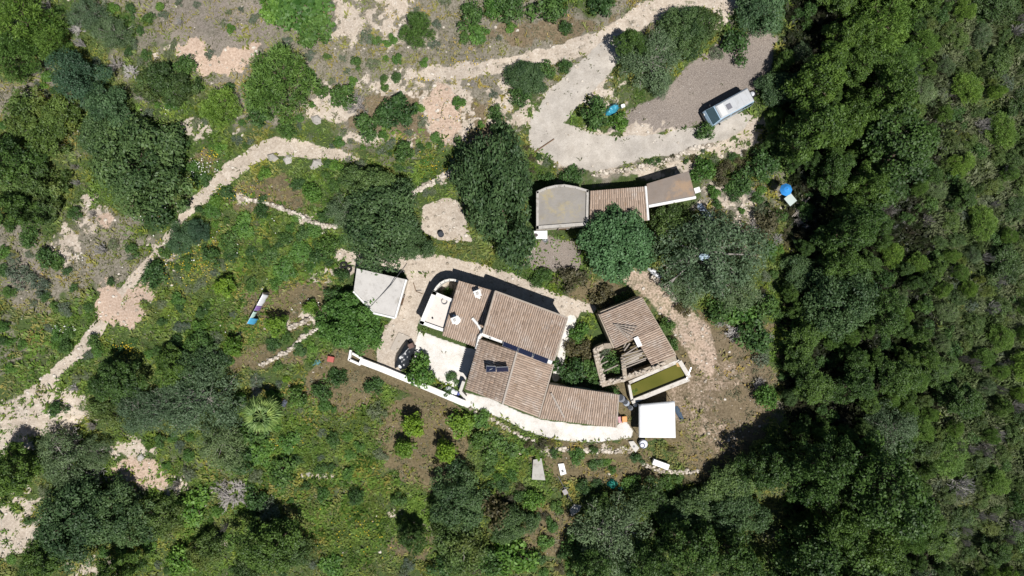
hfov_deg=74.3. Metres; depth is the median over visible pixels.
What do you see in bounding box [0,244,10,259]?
leafy bush
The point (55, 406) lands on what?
bush
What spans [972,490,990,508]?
thicket shrub
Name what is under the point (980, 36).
olive tree
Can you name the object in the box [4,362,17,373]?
leafy bush
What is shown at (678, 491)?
russet bush
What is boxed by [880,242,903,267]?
pine tree
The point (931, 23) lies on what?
thicket shrub
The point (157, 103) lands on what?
leafy bush
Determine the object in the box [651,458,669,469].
bench
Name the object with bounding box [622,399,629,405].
barrel
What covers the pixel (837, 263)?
oak tree
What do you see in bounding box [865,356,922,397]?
oak tree
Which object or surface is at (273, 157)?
boulder
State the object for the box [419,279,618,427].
farmhouse
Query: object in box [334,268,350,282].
bush
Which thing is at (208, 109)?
pine tree
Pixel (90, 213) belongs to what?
dead bush
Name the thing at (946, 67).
olive tree
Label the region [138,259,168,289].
bush
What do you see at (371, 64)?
grey bush
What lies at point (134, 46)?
grey bush
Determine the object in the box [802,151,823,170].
oak tree
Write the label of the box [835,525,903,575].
oak tree
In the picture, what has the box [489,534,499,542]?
bush
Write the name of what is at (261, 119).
bush
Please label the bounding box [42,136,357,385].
footpath
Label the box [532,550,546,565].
bush
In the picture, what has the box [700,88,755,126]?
van
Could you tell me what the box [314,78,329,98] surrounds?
bush
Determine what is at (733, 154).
bush
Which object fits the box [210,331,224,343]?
grey bush
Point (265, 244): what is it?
bush
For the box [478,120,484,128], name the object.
leafy bush
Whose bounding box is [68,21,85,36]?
dead bush
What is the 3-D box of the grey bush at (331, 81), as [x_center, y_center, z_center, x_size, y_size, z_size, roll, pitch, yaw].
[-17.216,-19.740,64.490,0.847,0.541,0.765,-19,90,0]
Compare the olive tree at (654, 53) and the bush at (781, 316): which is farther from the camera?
the bush at (781, 316)
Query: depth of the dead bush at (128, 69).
63.87 m
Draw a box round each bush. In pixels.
[0,120,6,129]
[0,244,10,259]
[0,263,7,276]
[0,286,16,298]
[0,320,9,332]
[0,336,6,345]
[4,338,16,346]
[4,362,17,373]
[5,252,15,266]
[5,258,35,292]
[5,554,16,564]
[17,339,27,350]
[18,227,38,248]
[23,516,37,525]
[24,250,32,258]
[29,273,52,297]
[29,300,36,308]
[33,247,59,270]
[36,291,51,303]
[37,482,51,501]
[39,70,53,81]
[39,82,48,89]
[40,0,51,13]
[42,89,50,96]
[44,324,51,332]
[46,401,69,417]
[48,301,58,312]
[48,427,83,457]
[49,88,63,96]
[49,340,59,349]
[50,324,63,343]
[51,255,64,270]
[53,5,65,15]
[57,302,71,316]
[57,339,72,353]
[61,266,72,276]
[62,326,75,340]
[67,205,82,221]
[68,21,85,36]
[68,383,77,392]
[69,283,78,292]
[71,38,85,47]
[71,373,83,383]
[72,180,81,185]
[82,301,93,312]
[82,370,92,380]
[83,349,93,359]
[83,467,107,484]
[85,333,100,348]
[86,422,96,430]
[87,210,95,217]
[91,348,102,357]
[92,56,101,66]
[93,244,107,253]
[98,546,111,557]
[105,277,114,286]
[106,2,119,13]
[107,239,119,250]
[109,57,124,71]
[114,346,125,355]
[115,546,126,554]
[123,64,138,78]
[124,1,135,20]
[124,46,134,56]
[125,242,140,257]
[128,337,137,347]
[130,40,137,49]
[136,25,144,35]
[136,56,143,65]
[136,486,144,495]
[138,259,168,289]
[140,11,156,22]
[140,48,152,61]
[140,108,153,117]
[141,537,156,553]
[144,349,152,358]
[151,346,161,355]
[153,432,165,448]
[154,101,161,107]
[154,560,161,569]
[155,2,164,10]
[155,300,167,309]
[156,317,167,325]
[157,10,168,18]
[158,246,170,259]
[160,461,172,469]
[162,50,171,60]
[163,99,179,109]
[163,207,176,221]
[163,566,169,574]
[166,542,198,575]
[167,433,177,442]
[168,44,176,53]
[168,481,179,490]
[169,335,182,347]
[170,291,185,304]
[171,53,197,74]
[172,272,182,284]
[172,321,190,332]
[172,484,209,527]
[174,0,182,6]
[174,264,180,271]
[174,303,183,312]
[174,440,183,453]
[175,17,183,24]
[178,197,189,211]
[179,254,192,262]
[180,161,187,172]
[180,332,208,356]
[181,448,194,462]
[181,465,197,481]
[182,139,190,147]
[182,262,191,271]
[184,284,191,292]
[184,433,194,441]
[187,160,199,172]
[190,171,200,187]
[191,117,200,131]
[192,1,200,7]
[192,277,205,291]
[192,320,206,332]
[192,329,215,351]
[194,205,204,215]
[195,307,207,318]
[199,172,211,187]
[201,246,221,269]
[202,203,220,219]
[203,301,210,308]
[204,49,214,59]
[208,194,220,208]
[209,268,220,277]
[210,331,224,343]
[210,479,228,498]
[212,220,219,228]
[212,505,224,517]
[213,530,223,540]
[214,141,227,154]
[217,230,238,254]
[217,259,225,270]
[218,480,245,514]
[219,19,227,27]
[219,185,235,201]
[220,522,228,531]
[221,82,235,92]
[223,217,229,224]
[223,250,239,262]
[223,531,231,540]
[224,444,253,474]
[226,23,235,33]
[229,311,237,317]
[230,210,254,239]
[231,135,243,145]
[234,392,246,404]
[237,414,272,447]
[238,119,245,125]
[241,142,248,149]
[243,255,254,264]
[244,276,256,291]
[245,105,272,129]
[245,245,258,256]
[245,483,268,510]
[247,136,254,144]
[247,438,275,466]
[247,469,262,484]
[248,14,256,24]
[249,373,265,387]
[251,387,262,396]
[252,510,258,518]
[253,203,269,218]
[255,244,279,266]
[256,193,267,207]
[257,166,270,180]
[258,496,281,521]
[259,0,291,25]
[261,384,272,389]
[262,238,268,248]
[265,0,335,42]
[265,336,281,353]
[265,389,283,403]
[265,454,296,490]
[269,278,282,289]
[272,255,298,282]
[272,361,282,371]
[272,422,280,431]
[274,241,283,248]
[275,115,296,139]
[275,380,282,389]
[275,513,288,527]
[277,231,295,244]
[277,431,301,454]
[279,331,292,344]
[282,37,292,46]
[285,222,295,232]
[286,384,307,407]
[286,497,294,504]
[288,241,313,264]
[289,178,304,191]
[290,211,301,221]
[292,342,306,357]
[292,454,302,464]
[294,113,304,122]
[295,226,309,241]
[297,8,331,48]
[299,481,310,490]
[301,183,308,194]
[303,49,316,62]
[303,66,315,78]
[303,182,322,202]
[304,263,316,272]
[306,557,318,568]
[307,222,321,238]
[307,341,317,353]
[309,101,315,108]
[309,246,329,265]
[311,382,331,403]
[312,239,318,247]
[313,462,327,476]
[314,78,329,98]
[314,330,330,342]
[316,234,341,257]
[316,428,326,437]
[317,208,331,222]
[317,486,329,502]
[317,551,343,575]
[318,400,331,411]
[321,170,329,180]
[322,52,331,59]
[322,287,342,301]
[323,159,331,169]
[324,257,334,265]
[326,367,348,388]
[326,430,339,448]
[328,77,334,84]
[328,83,357,110]
[328,159,344,171]
[328,178,341,192]
[328,463,335,473]
[329,406,337,412]
[332,135,345,147]
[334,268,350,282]
[337,235,346,247]
[338,55,346,63]
[340,129,347,136]
[341,431,352,441]
[342,464,355,480]
[343,449,355,460]
[347,89,367,116]
[347,486,364,505]
[348,76,357,85]
[350,56,361,70]
[353,111,379,142]
[353,440,364,452]
[354,159,366,168]
[359,29,372,44]
[362,376,384,394]
[363,425,370,432]
[365,58,380,70]
[366,400,387,424]
[368,33,381,45]
[372,448,388,459]
[373,106,397,127]
[376,91,417,129]
[376,145,387,154]
[377,130,388,139]
[380,74,387,82]
[380,82,388,92]
[381,40,391,47]
[383,55,388,61]
[385,138,395,149]
[388,33,398,45]
[390,492,407,506]
[391,53,401,64]
[391,72,401,82]
[392,162,403,170]
[394,140,413,162]
[399,568,410,575]
[401,557,414,570]
[403,129,413,136]
[404,349,435,388]
[411,102,425,114]
[416,143,424,149]
[417,115,429,127]
[418,157,429,165]
[419,57,427,67]
[422,188,430,196]
[424,553,453,575]
[425,142,431,147]
[427,37,440,50]
[429,188,436,195]
[430,131,440,142]
[432,19,441,29]
[436,139,444,152]
[438,0,450,8]
[443,286,452,295]
[443,386,452,396]
[445,371,459,384]
[452,96,466,110]
[453,135,468,155]
[456,0,483,31]
[458,31,468,44]
[467,24,489,45]
[467,431,483,450]
[469,566,481,574]
[471,408,489,429]
[475,544,507,575]
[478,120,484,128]
[479,425,507,464]
[480,491,511,530]
[482,467,495,476]
[483,0,501,20]
[485,451,498,469]
[486,480,495,488]
[487,103,504,122]
[489,90,497,97]
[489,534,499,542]
[491,125,501,135]
[492,472,502,481]
[494,0,524,24]
[494,538,540,575]
[495,477,511,492]
[496,487,504,498]
[502,495,515,504]
[503,439,529,458]
[504,468,517,481]
[506,22,516,33]
[506,112,512,120]
[508,87,532,108]
[512,489,526,501]
[515,482,525,490]
[522,0,568,23]
[522,489,545,511]
[524,440,532,448]
[528,154,536,161]
[528,274,543,287]
[528,512,541,526]
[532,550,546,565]
[535,267,553,282]
[535,438,548,450]
[536,153,542,160]
[536,172,554,184]
[537,59,555,79]
[537,534,554,551]
[539,511,549,519]
[539,567,548,575]
[542,157,550,166]
[546,439,555,446]
[546,515,558,532]
[549,499,563,514]
[550,266,590,295]
[550,446,557,459]
[552,357,588,386]
[554,561,563,575]
[556,547,568,562]
[557,58,572,74]
[558,20,573,35]
[559,163,585,184]
[560,530,590,560]
[563,338,592,361]
[565,558,571,569]
[566,570,574,575]
[567,447,584,465]
[568,322,588,344]
[575,478,591,494]
[578,357,598,380]
[579,94,608,131]
[586,377,602,389]
[586,458,604,471]
[587,0,615,17]
[588,284,615,308]
[589,445,598,453]
[589,479,603,489]
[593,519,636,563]
[599,348,611,359]
[600,350,621,374]
[601,458,611,467]
[603,385,619,393]
[607,111,628,132]
[608,465,616,474]
[612,291,628,304]
[620,474,641,492]
[629,453,645,464]
[646,525,654,536]
[647,158,656,165]
[651,497,676,525]
[654,533,668,548]
[658,474,674,491]
[659,317,675,332]
[667,337,678,350]
[672,474,684,483]
[674,298,691,317]
[675,489,681,496]
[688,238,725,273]
[689,156,715,182]
[694,121,714,139]
[698,473,705,483]
[705,296,735,325]
[707,185,720,198]
[708,47,723,60]
[709,154,719,164]
[712,199,722,208]
[715,170,728,187]
[716,159,734,173]
[720,30,749,67]
[722,179,734,193]
[724,324,740,341]
[726,296,759,326]
[727,187,742,202]
[728,152,738,160]
[728,167,753,194]
[733,314,774,353]
[734,157,742,165]
[738,207,745,213]
[744,148,780,183]
[750,191,765,205]
[751,220,758,227]
[752,350,770,368]
[753,202,783,242]
[753,204,766,215]
[753,294,778,317]
[753,377,764,389]
[753,383,778,410]
[756,185,766,194]
[762,270,771,281]
[766,241,777,256]
[769,269,778,278]
[773,233,782,245]
[774,308,784,319]
[775,209,788,222]
[776,373,789,381]
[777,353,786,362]
[778,244,783,253]
[778,340,785,345]
[780,231,788,240]
[783,240,791,248]
[792,8,803,18]
[794,210,807,225]
[794,227,805,239]
[794,493,803,504]
[797,201,811,213]
[797,207,812,221]
[801,0,818,18]
[801,19,812,30]
[805,191,813,198]
[814,354,824,368]
[814,405,825,415]
[818,404,828,413]
[824,409,839,423]
[825,353,837,369]
[872,204,898,225]
[874,269,893,284]
[878,337,890,350]
[880,278,894,287]
[889,343,899,352]
[899,211,909,221]
[908,214,915,224]
[910,300,927,311]
[913,204,922,214]
[921,296,932,304]
[921,301,934,314]
[923,195,938,212]
[923,214,934,226]
[923,319,934,332]
[929,249,945,260]
[930,388,940,400]
[932,477,945,491]
[935,6,947,22]
[935,12,949,23]
[937,87,948,102]
[943,0,954,10]
[944,325,954,338]
[945,168,960,193]
[946,340,962,360]
[946,478,976,499]
[947,375,953,382]
[949,527,961,536]
[951,106,966,121]
[953,439,965,451]
[957,355,968,363]
[959,208,968,223]
[960,120,967,130]
[961,527,973,536]
[962,539,972,545]
[963,45,972,54]
[964,430,981,443]
[965,300,978,313]
[967,358,980,366]
[967,445,978,453]
[968,142,989,158]
[970,14,985,24]
[971,364,985,372]
[974,117,990,132]
[977,195,994,207]
[977,299,986,311]
[977,441,995,457]
[977,511,990,521]
[978,47,987,57]
[982,253,996,263]
[985,300,1001,314]
[986,513,999,523]
[988,200,1001,207]
[988,231,1001,247]
[988,460,997,473]
[993,276,1008,287]
[995,384,1008,394]
[997,427,1005,441]
[999,73,1014,91]
[999,108,1015,119]
[1001,459,1011,471]
[1002,357,1016,367]
[1003,535,1015,544]
[1007,491,1021,503]
[1007,500,1023,513]
[1009,292,1019,303]
[1009,517,1023,534]
[1012,23,1023,36]
[1012,399,1023,413]
[1015,14,1023,21]
[1016,537,1023,553]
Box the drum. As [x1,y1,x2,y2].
[639,439,647,447]
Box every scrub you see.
[0,0,1023,575]
[902,0,1023,575]
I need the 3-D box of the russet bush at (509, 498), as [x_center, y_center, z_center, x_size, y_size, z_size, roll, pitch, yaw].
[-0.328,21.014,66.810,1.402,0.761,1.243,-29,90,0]
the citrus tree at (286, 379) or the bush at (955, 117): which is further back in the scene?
the bush at (955, 117)
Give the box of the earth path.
[622,266,716,377]
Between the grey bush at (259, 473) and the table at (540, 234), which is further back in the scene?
the grey bush at (259, 473)
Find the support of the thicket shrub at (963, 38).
on the ground at (208, 34)
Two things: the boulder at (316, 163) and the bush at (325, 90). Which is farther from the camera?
the boulder at (316, 163)
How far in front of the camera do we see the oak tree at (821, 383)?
62.87 m
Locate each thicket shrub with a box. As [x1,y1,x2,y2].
[0,159,72,206]
[1,84,49,140]
[21,192,61,225]
[24,115,70,157]
[37,92,83,145]
[85,394,132,425]
[131,59,187,104]
[142,492,187,540]
[161,71,202,108]
[184,529,225,571]
[232,559,269,575]
[275,533,318,566]
[430,517,489,575]
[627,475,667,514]
[648,202,693,246]
[653,221,698,256]
[681,5,723,41]
[749,432,783,468]
[893,182,908,200]
[897,101,926,125]
[902,459,917,473]
[904,437,944,462]
[915,394,935,410]
[920,16,938,31]
[930,236,949,250]
[933,426,944,442]
[935,36,948,44]
[935,481,959,504]
[940,20,956,35]
[940,160,950,171]
[942,131,961,148]
[942,211,959,235]
[948,232,966,247]
[948,289,967,305]
[949,27,970,50]
[949,505,978,528]
[954,66,963,76]
[956,256,967,265]
[958,332,973,352]
[959,132,978,148]
[959,545,978,562]
[960,312,985,334]
[967,49,982,69]
[968,107,987,117]
[971,448,993,469]
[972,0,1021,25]
[972,241,983,250]
[972,275,985,283]
[972,413,988,432]
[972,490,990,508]
[973,555,985,569]
[974,183,984,196]
[974,518,1000,540]
[976,177,1004,195]
[979,284,996,297]
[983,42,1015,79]
[986,78,997,85]
[986,242,1023,291]
[987,295,1016,326]
[989,501,1006,515]
[991,147,1007,166]
[994,445,1012,462]
[996,24,1012,42]
[999,521,1023,541]
[1002,424,1023,451]
[1003,149,1023,168]
[1003,196,1023,224]
[1007,85,1023,116]
[1008,546,1023,560]
[1009,7,1021,17]
[1011,34,1023,52]
[1011,176,1023,195]
[1012,15,1023,30]
[1013,277,1023,297]
[1013,408,1023,427]
[1015,138,1023,154]
[1016,61,1023,79]
[1017,0,1023,11]
[1017,228,1023,249]
[1017,566,1023,575]
[1019,551,1023,565]
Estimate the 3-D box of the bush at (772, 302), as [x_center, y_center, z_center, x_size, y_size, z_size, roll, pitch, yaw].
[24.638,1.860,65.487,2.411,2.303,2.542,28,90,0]
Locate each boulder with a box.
[137,454,143,460]
[267,153,278,161]
[283,154,293,163]
[310,159,322,169]
[311,115,320,124]
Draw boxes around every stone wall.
[238,195,336,228]
[258,326,317,367]
[288,315,313,329]
[411,169,458,194]
[469,407,631,454]
[591,141,720,176]
[642,462,698,474]
[651,275,690,315]
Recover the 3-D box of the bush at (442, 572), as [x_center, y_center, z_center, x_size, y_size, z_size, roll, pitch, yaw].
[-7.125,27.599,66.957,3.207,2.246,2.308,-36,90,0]
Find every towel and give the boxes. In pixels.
[247,318,257,323]
[257,294,268,305]
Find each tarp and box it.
[605,104,618,115]
[606,478,617,488]
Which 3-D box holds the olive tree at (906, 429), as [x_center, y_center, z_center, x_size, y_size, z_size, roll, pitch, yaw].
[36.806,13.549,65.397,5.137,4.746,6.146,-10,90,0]
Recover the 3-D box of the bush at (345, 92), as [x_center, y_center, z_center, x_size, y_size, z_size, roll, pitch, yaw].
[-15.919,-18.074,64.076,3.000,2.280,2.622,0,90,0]
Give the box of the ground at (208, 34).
[0,0,1023,575]
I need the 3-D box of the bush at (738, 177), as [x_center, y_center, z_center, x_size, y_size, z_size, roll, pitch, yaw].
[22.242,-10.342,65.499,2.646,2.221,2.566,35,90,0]
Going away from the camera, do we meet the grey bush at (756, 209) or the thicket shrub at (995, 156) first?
the grey bush at (756, 209)
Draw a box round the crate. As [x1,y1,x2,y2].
[327,356,334,362]
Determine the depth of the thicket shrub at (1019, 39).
66.92 m
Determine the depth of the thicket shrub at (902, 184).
66.54 m
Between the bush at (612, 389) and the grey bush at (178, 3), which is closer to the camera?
the grey bush at (178, 3)
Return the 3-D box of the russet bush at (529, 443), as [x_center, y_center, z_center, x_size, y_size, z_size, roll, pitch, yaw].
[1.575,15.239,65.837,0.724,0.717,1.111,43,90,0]
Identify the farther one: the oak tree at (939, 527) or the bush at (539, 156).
the oak tree at (939, 527)
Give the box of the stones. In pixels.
[0,0,780,571]
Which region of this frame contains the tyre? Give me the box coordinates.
[340,261,347,268]
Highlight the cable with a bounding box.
[370,263,406,306]
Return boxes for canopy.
[636,399,675,437]
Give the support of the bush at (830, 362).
on the ground at (208, 34)
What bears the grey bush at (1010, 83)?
on the ground at (208, 34)
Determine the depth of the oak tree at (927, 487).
65.68 m
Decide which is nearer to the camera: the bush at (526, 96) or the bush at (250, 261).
the bush at (526, 96)
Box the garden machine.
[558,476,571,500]
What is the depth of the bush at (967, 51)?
66.58 m
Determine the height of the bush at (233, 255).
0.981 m
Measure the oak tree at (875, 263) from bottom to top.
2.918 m
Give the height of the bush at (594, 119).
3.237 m
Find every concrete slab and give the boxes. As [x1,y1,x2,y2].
[532,458,544,479]
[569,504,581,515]
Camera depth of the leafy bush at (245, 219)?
65.62 m
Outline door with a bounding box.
[557,227,569,230]
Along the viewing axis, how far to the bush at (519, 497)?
66.41 m
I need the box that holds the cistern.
[626,358,690,403]
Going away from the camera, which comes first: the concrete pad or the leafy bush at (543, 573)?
the concrete pad
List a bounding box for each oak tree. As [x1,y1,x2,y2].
[0,133,48,185]
[0,193,44,233]
[0,440,48,508]
[15,535,71,575]
[85,357,149,404]
[95,550,151,575]
[149,342,186,387]
[224,516,302,575]
[396,523,428,557]
[571,539,618,575]
[583,491,616,520]
[610,27,649,56]
[614,538,676,575]
[660,518,719,575]
[706,527,765,575]
[732,442,795,492]
[759,126,783,152]
[760,520,842,575]
[764,107,788,132]
[771,48,794,73]
[771,145,793,158]
[777,94,854,163]
[779,40,848,106]
[780,281,798,302]
[780,429,860,510]
[783,298,805,318]
[783,349,814,373]
[784,314,832,359]
[786,153,804,169]
[788,358,837,404]
[789,414,811,442]
[793,239,816,256]
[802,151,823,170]
[806,492,870,556]
[807,149,856,199]
[810,204,889,256]
[810,415,837,446]
[813,225,831,244]
[816,0,857,20]
[817,233,868,278]
[821,14,877,59]
[821,143,845,157]
[822,361,878,404]
[824,91,872,147]
[828,89,842,105]
[831,189,853,212]
[834,423,858,440]
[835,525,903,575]
[837,345,869,370]
[837,486,846,498]
[838,157,891,206]
[838,427,940,543]
[838,546,887,575]
[840,472,851,487]
[841,81,864,99]
[842,43,888,86]
[843,149,861,168]
[849,55,919,120]
[849,137,865,150]
[854,268,873,289]
[855,96,941,212]
[856,389,880,415]
[857,320,875,339]
[858,248,882,274]
[858,348,883,366]
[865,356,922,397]
[866,287,910,339]
[866,445,891,462]
[868,214,894,238]
[871,0,943,11]
[872,231,893,251]
[875,548,910,575]
[890,261,915,275]
[893,318,913,337]
[894,346,914,364]
[899,390,917,410]
[901,274,925,289]
[903,326,932,344]
[905,553,927,571]
[908,340,940,372]
[909,16,927,32]
[910,473,932,496]
[912,2,939,19]
[913,461,937,479]
[915,59,937,77]
[916,505,947,539]
[917,164,943,184]
[917,355,958,388]
[918,271,935,294]
[923,256,948,281]
[924,531,957,561]
[932,559,954,575]
[936,381,986,419]
[945,178,977,212]
[979,533,1013,567]
[991,395,1013,416]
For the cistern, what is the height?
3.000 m
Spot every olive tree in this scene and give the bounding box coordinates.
[37,427,98,491]
[64,0,112,32]
[80,433,112,473]
[89,16,135,49]
[109,383,160,435]
[135,385,198,436]
[160,357,249,440]
[193,412,247,474]
[326,192,357,231]
[567,491,653,575]
[616,23,685,93]
[646,65,672,99]
[650,207,778,300]
[661,260,711,310]
[704,249,763,313]
[791,41,813,63]
[863,398,918,459]
[894,287,907,306]
[908,568,936,575]
[911,61,923,76]
[913,74,938,106]
[925,179,947,198]
[932,335,951,352]
[933,302,959,322]
[937,56,955,76]
[962,244,981,263]
[972,21,993,48]
[976,377,997,395]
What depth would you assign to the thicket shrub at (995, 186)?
68.09 m
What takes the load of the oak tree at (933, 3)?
on the ground at (208, 34)
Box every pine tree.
[0,0,62,55]
[0,29,45,84]
[26,16,74,63]
[198,85,242,129]
[238,41,319,125]
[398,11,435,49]
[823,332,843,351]
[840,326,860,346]
[847,0,921,53]
[869,42,920,75]
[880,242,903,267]
[881,392,900,410]
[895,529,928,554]
[899,404,918,417]
[901,28,941,63]
[903,307,914,322]
[904,365,931,392]
[905,251,929,272]
[908,413,936,441]
[910,179,928,197]
[919,406,939,421]
[931,433,969,479]
[933,104,952,121]
[933,280,953,298]
[942,249,962,263]
[945,419,964,437]
[947,151,976,177]
[950,264,969,280]
[951,71,983,105]
[952,0,976,22]
[958,280,978,298]
[968,204,998,242]
[972,348,997,368]
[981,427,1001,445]
[982,469,1011,495]
[982,565,998,575]
[984,111,1019,150]
[985,324,1015,353]
[986,84,1008,100]
[989,364,1010,380]
[999,165,1020,181]
[1000,226,1018,244]
[1000,565,1019,575]
[1004,350,1023,381]
[1010,386,1023,403]
[1016,298,1023,314]
[1017,326,1023,341]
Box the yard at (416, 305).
[336,196,595,371]
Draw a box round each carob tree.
[28,471,128,574]
[75,112,129,159]
[79,474,158,548]
[88,113,193,232]
[174,342,232,393]
[339,165,398,214]
[341,176,422,275]
[389,226,435,260]
[428,456,492,531]
[448,116,536,274]
[490,503,538,544]
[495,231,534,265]
[503,60,547,94]
[655,487,715,535]
[656,4,708,60]
[699,456,754,508]
[707,482,773,534]
[753,69,806,106]
[778,387,799,406]
[779,252,824,292]
[781,510,805,537]
[798,265,884,344]
[853,417,876,434]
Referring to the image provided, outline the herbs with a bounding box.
[0,113,561,574]
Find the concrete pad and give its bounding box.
[390,332,408,350]
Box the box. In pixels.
[408,342,414,348]
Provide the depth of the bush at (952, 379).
68.19 m
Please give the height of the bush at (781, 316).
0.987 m
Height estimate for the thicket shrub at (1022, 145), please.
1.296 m
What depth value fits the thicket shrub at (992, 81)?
66.95 m
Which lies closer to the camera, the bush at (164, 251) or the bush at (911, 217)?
the bush at (164, 251)
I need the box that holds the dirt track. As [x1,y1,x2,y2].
[529,33,751,170]
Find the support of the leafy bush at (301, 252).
on the ground at (208, 34)
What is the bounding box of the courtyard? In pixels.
[414,333,474,385]
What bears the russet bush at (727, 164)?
on the ground at (208, 34)
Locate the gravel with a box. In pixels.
[1,5,771,558]
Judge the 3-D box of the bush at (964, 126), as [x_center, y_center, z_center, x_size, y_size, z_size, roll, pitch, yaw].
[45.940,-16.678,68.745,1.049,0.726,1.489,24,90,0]
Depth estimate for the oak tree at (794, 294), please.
64.23 m
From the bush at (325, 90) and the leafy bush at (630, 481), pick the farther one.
the leafy bush at (630, 481)
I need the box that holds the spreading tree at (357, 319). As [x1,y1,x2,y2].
[313,290,383,356]
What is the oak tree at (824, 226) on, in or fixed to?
on the ground at (208, 34)
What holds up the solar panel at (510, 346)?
attached to the farmhouse
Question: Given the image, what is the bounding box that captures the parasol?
[778,184,791,195]
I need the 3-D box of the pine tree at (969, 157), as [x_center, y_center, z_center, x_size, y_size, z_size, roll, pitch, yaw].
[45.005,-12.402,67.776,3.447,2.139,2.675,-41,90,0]
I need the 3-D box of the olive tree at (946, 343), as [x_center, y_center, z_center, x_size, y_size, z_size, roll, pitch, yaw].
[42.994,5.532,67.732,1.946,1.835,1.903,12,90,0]
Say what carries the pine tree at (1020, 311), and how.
on the ground at (208, 34)
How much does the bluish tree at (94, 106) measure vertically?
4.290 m
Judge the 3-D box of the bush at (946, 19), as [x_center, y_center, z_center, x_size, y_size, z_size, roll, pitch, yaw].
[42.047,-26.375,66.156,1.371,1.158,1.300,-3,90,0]
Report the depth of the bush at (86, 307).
65.62 m
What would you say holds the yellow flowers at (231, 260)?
on the ground at (208, 34)
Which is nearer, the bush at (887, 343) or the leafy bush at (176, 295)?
the leafy bush at (176, 295)
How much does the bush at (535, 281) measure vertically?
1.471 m
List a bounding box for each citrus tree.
[211,274,236,297]
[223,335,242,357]
[263,314,288,337]
[282,375,290,382]
[301,298,318,315]
[395,438,415,459]
[400,411,424,437]
[435,436,458,463]
[445,406,475,439]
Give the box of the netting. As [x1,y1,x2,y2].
[675,405,683,420]
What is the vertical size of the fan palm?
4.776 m
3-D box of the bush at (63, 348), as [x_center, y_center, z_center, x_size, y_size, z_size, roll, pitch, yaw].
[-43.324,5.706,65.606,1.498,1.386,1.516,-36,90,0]
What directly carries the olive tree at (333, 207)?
on the ground at (208, 34)
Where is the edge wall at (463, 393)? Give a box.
[459,380,466,397]
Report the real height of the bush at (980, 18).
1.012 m
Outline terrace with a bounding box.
[463,317,632,441]
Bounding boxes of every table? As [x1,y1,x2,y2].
[534,231,546,238]
[782,194,796,205]
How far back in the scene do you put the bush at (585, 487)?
66.38 m
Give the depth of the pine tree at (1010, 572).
69.25 m
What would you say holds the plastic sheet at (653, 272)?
on the ground at (208, 34)
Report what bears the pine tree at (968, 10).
on the ground at (208, 34)
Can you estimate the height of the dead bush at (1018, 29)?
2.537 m
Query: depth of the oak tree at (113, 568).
64.04 m
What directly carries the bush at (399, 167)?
on the ground at (208, 34)
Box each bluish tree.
[44,45,112,106]
[82,82,133,130]
[165,221,196,256]
[187,218,210,244]
[734,0,787,39]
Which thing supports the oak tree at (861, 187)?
on the ground at (208, 34)
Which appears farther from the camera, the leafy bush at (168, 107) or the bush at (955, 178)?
the bush at (955, 178)
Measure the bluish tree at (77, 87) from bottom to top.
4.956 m
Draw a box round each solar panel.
[486,365,495,371]
[496,366,508,371]
[502,342,517,350]
[518,347,532,357]
[533,353,548,363]
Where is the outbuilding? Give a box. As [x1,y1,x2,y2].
[536,171,700,230]
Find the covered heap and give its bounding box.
[394,339,415,370]
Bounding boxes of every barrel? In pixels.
[618,394,624,402]
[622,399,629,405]
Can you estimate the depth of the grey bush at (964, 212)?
68.21 m
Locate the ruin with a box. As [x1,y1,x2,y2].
[591,296,676,386]
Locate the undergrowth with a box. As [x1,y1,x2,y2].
[775,0,969,575]
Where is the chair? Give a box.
[621,416,626,422]
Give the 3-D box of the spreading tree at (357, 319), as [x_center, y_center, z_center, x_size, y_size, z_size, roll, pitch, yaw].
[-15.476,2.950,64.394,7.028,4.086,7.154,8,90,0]
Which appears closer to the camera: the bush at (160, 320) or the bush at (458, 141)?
the bush at (458, 141)
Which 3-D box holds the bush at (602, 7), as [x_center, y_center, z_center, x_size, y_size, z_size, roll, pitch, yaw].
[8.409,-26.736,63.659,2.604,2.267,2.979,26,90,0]
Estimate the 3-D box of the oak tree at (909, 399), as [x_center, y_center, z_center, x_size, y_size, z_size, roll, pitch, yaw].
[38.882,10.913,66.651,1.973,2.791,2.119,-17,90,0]
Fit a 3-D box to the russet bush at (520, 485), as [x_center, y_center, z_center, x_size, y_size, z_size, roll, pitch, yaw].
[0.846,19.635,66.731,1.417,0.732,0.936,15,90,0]
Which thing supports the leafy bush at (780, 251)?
on the ground at (208, 34)
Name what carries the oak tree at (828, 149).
on the ground at (208, 34)
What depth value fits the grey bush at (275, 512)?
66.53 m
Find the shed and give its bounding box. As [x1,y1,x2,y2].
[353,268,408,318]
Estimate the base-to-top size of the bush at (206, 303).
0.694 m
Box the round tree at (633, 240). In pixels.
[575,202,656,284]
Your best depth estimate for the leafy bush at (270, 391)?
66.32 m
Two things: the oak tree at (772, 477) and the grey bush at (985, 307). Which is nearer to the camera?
the oak tree at (772, 477)
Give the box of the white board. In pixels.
[558,463,565,474]
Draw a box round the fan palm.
[240,393,282,432]
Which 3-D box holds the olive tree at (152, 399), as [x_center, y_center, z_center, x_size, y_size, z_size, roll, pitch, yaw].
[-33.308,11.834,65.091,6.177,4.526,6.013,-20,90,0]
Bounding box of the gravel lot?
[608,30,778,136]
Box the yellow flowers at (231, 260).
[114,58,492,558]
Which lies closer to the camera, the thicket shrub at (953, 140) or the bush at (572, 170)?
the bush at (572, 170)
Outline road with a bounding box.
[405,0,743,79]
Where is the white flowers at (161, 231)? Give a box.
[52,109,318,334]
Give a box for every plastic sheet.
[647,267,661,278]
[697,203,713,220]
[699,253,709,260]
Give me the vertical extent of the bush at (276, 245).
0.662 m
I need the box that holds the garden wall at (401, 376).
[348,350,465,405]

